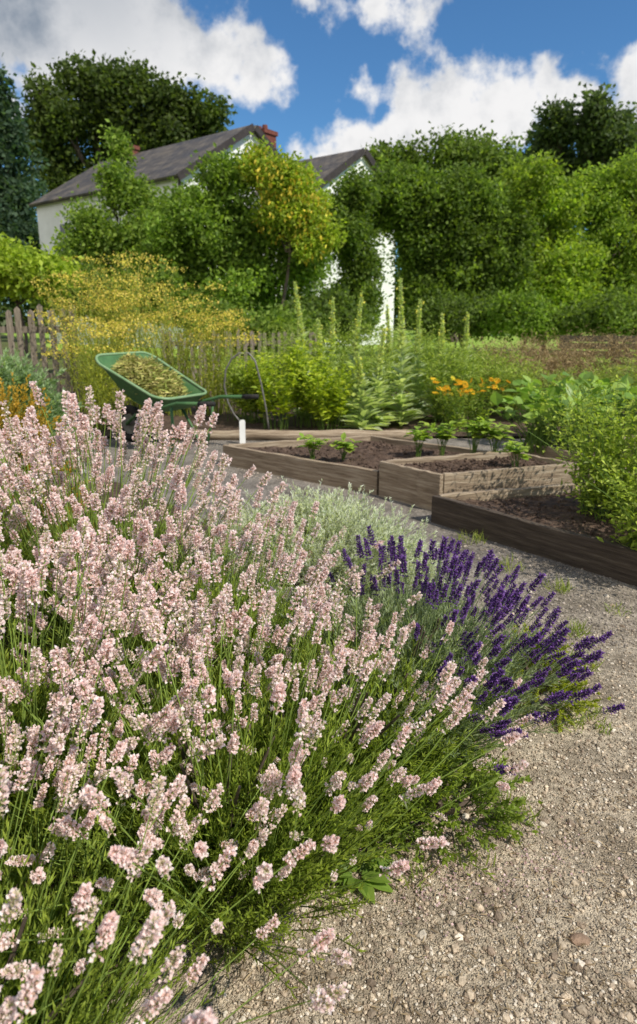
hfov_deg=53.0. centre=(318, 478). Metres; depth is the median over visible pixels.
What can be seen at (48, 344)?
lawn
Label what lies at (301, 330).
mullein
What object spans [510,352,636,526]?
airy plant
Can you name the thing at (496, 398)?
broad leaved plant
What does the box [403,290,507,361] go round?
shrub
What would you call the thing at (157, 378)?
garden clippings
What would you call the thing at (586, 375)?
broad leaved plant
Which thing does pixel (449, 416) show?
marigold plant
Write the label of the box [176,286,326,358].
shrub
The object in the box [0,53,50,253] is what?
conifer
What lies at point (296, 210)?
laburnum tree
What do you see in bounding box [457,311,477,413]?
mullein
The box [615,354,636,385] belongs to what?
border plant
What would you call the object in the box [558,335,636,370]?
rail fence
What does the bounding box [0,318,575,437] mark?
ground
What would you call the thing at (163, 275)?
shrub
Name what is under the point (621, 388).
broad leaved plant
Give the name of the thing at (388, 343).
mullein
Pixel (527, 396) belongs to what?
broad leaved plant
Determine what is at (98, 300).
feathery plant
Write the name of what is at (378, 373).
mullein
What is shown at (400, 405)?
mullein
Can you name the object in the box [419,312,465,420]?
mullein
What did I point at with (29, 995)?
lavender bush
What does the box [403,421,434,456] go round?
bean plant
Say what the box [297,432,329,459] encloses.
bean plant
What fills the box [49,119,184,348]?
tree
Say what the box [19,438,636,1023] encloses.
gravel path
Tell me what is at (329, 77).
sky
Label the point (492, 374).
border plant
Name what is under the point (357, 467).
raised bed
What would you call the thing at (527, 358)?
dry plant
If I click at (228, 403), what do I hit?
wire hoop
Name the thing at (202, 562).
lavender bush
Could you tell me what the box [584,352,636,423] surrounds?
border plant
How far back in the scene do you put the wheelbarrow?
5.92 m
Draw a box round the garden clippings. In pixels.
[111,351,190,396]
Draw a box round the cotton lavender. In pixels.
[178,476,478,647]
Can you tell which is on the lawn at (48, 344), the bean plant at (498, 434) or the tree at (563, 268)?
the tree at (563, 268)
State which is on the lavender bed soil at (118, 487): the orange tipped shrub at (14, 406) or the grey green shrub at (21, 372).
the orange tipped shrub at (14, 406)
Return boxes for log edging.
[174,429,413,439]
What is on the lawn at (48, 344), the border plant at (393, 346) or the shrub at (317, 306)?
the shrub at (317, 306)
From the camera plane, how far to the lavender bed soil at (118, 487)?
2.37 m
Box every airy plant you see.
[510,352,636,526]
[568,435,636,550]
[618,370,636,420]
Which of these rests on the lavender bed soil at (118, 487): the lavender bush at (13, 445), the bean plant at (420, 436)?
the lavender bush at (13, 445)
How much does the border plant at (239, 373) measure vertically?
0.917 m
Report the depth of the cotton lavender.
2.54 m
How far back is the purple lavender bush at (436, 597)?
1.75 m
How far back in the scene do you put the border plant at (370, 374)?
7.48 m
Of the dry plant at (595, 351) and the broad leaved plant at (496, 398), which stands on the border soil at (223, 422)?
the dry plant at (595, 351)
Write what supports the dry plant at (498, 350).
on the border soil at (223, 422)
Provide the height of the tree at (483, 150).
9.853 m
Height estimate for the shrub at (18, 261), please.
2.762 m
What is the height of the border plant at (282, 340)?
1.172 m
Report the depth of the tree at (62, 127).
40.47 m
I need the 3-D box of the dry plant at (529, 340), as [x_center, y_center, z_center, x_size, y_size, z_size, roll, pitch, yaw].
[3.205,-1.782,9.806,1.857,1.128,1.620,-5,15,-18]
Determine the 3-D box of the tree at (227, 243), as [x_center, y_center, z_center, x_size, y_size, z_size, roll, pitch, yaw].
[-2.126,-5.747,16.279,5.568,5.590,4.019,-7,16,-27]
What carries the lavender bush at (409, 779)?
on the lavender bed soil at (118, 487)
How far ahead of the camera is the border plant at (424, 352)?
8.03 m
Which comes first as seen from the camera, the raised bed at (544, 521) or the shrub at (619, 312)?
the raised bed at (544, 521)
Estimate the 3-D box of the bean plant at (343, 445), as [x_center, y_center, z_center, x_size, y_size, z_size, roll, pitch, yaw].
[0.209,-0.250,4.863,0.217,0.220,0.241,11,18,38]
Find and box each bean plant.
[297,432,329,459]
[329,432,361,459]
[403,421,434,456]
[427,420,456,455]
[458,415,495,452]
[476,420,515,451]
[497,441,531,466]
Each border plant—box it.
[216,341,288,423]
[251,320,324,401]
[297,316,380,383]
[327,337,396,416]
[347,313,448,393]
[392,329,470,405]
[414,335,500,425]
[434,340,527,406]
[466,347,547,416]
[490,356,584,422]
[539,361,619,423]
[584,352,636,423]
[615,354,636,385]
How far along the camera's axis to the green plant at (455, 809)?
1.50 m
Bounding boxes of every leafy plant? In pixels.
[218,350,282,422]
[241,344,312,429]
[277,337,338,426]
[293,359,357,429]
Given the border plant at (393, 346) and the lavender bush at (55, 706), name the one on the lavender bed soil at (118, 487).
the lavender bush at (55, 706)
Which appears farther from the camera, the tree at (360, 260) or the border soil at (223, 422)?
the tree at (360, 260)
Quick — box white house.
[29,123,395,348]
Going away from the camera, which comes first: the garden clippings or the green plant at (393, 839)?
the green plant at (393, 839)
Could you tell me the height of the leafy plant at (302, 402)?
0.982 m
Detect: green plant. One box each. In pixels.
[295,749,434,900]
[360,730,543,869]
[484,621,610,732]
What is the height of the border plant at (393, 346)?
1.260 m
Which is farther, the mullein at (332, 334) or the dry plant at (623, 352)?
the dry plant at (623, 352)
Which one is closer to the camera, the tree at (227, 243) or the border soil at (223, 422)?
the border soil at (223, 422)
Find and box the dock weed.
[320,847,393,903]
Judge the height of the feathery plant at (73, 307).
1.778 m
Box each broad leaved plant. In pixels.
[490,386,578,453]
[504,374,590,441]
[518,383,628,451]
[552,371,633,435]
[573,373,636,449]
[607,385,636,434]
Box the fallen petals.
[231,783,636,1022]
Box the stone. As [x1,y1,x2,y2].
[569,933,590,945]
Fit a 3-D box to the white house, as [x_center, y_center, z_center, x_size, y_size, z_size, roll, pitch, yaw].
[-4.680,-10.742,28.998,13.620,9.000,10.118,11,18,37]
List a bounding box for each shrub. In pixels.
[0,232,87,359]
[0,348,101,482]
[0,371,97,547]
[19,243,192,352]
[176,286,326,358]
[265,278,384,346]
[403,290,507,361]
[475,280,571,349]
[538,276,636,364]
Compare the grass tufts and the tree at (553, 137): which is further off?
the tree at (553, 137)
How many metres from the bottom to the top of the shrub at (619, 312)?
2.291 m
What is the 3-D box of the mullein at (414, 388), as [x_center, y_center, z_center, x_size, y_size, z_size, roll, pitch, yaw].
[1.178,-1.399,7.497,0.507,1.375,0.526,-2,14,-9]
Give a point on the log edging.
(265, 434)
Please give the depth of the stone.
1.26 m
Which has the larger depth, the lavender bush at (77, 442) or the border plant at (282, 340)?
the border plant at (282, 340)
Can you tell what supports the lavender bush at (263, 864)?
on the lavender bed soil at (118, 487)
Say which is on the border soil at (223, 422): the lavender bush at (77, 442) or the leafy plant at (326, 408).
the leafy plant at (326, 408)
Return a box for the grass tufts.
[185,528,630,978]
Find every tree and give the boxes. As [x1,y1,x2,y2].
[15,48,237,195]
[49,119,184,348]
[120,132,347,360]
[231,135,348,365]
[315,161,396,347]
[358,148,547,346]
[361,120,532,341]
[492,149,613,352]
[515,81,600,336]
[558,142,636,350]
[563,82,636,334]
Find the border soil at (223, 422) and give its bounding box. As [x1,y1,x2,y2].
[51,385,636,435]
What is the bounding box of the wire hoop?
[223,352,269,429]
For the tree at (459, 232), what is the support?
on the lawn at (48, 344)
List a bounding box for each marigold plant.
[430,375,472,431]
[463,377,510,426]
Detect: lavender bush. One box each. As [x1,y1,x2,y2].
[0,381,288,656]
[0,418,133,644]
[0,471,422,749]
[0,505,304,895]
[0,560,528,1023]
[0,670,348,1023]
[129,574,550,905]
[246,525,624,809]
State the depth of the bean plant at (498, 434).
4.58 m
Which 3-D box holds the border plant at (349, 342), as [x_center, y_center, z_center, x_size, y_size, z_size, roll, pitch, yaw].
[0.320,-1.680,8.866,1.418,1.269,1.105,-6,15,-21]
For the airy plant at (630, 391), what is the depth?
3.23 m
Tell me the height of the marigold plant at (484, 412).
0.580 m
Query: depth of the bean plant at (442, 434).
5.03 m
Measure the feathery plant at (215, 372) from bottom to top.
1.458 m
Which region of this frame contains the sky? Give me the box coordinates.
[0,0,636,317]
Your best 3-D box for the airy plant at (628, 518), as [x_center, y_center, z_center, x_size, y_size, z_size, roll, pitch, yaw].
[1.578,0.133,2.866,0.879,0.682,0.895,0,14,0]
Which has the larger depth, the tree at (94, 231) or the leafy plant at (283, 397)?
the tree at (94, 231)
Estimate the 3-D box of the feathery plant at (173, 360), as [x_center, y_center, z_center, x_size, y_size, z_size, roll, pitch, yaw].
[-1.859,-1.623,7.710,1.590,1.726,1.618,-6,15,-22]
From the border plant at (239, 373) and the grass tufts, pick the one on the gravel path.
the grass tufts
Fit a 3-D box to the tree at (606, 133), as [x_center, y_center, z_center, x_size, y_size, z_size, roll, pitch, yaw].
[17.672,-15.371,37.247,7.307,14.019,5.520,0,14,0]
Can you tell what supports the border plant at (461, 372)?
on the border soil at (223, 422)
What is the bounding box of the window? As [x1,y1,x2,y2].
[59,221,72,251]
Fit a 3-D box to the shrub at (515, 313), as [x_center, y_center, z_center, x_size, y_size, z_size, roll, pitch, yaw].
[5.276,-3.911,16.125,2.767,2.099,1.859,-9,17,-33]
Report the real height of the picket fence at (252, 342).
1.024 m
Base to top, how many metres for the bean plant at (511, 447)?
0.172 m
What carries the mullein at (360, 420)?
on the border soil at (223, 422)
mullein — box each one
[289,281,312,417]
[305,317,343,423]
[325,296,345,400]
[338,351,388,430]
[339,292,369,419]
[365,327,398,424]
[380,277,425,425]
[381,304,405,410]
[403,299,434,415]
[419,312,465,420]
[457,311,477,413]
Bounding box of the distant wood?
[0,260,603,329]
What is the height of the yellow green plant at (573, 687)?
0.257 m
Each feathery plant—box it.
[21,269,152,413]
[32,307,165,430]
[54,246,195,409]
[90,277,236,416]
[141,293,259,415]
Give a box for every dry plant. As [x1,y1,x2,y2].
[469,331,556,396]
[472,341,580,410]
[481,325,598,371]
[515,325,636,387]
[518,337,625,391]
[573,325,636,382]
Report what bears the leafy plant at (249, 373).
on the border soil at (223, 422)
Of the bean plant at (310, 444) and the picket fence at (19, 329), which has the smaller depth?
the bean plant at (310, 444)
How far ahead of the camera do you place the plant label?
6.19 m
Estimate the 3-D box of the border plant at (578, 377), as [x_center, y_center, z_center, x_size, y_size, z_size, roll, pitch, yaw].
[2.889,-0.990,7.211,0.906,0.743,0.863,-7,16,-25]
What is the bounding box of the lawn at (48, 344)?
[1,331,636,380]
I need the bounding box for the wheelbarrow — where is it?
[95,351,258,453]
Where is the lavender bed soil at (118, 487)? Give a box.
[0,480,363,1023]
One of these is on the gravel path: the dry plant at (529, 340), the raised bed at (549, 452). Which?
the raised bed at (549, 452)
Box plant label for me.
[239,420,245,443]
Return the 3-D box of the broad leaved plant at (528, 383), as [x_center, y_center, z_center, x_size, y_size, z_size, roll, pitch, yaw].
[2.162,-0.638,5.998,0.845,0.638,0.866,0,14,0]
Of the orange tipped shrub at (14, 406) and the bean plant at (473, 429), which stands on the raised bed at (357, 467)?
the bean plant at (473, 429)
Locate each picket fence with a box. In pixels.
[0,304,82,407]
[161,329,317,388]
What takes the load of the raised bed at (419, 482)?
on the gravel path
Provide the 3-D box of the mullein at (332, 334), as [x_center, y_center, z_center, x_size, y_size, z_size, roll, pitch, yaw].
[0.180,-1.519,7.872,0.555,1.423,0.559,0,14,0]
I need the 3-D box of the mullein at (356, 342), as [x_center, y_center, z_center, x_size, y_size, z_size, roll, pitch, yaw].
[0.407,-1.360,7.169,0.555,1.461,0.560,0,14,0]
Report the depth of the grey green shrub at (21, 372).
4.97 m
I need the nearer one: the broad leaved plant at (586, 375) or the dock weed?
the dock weed
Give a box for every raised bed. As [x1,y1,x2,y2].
[223,435,490,494]
[379,450,578,509]
[431,481,636,586]
[525,435,636,480]
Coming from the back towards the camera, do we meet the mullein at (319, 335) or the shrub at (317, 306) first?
the shrub at (317, 306)
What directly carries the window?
in the white house
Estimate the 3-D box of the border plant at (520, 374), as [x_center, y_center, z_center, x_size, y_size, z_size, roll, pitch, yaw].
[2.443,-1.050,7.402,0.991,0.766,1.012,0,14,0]

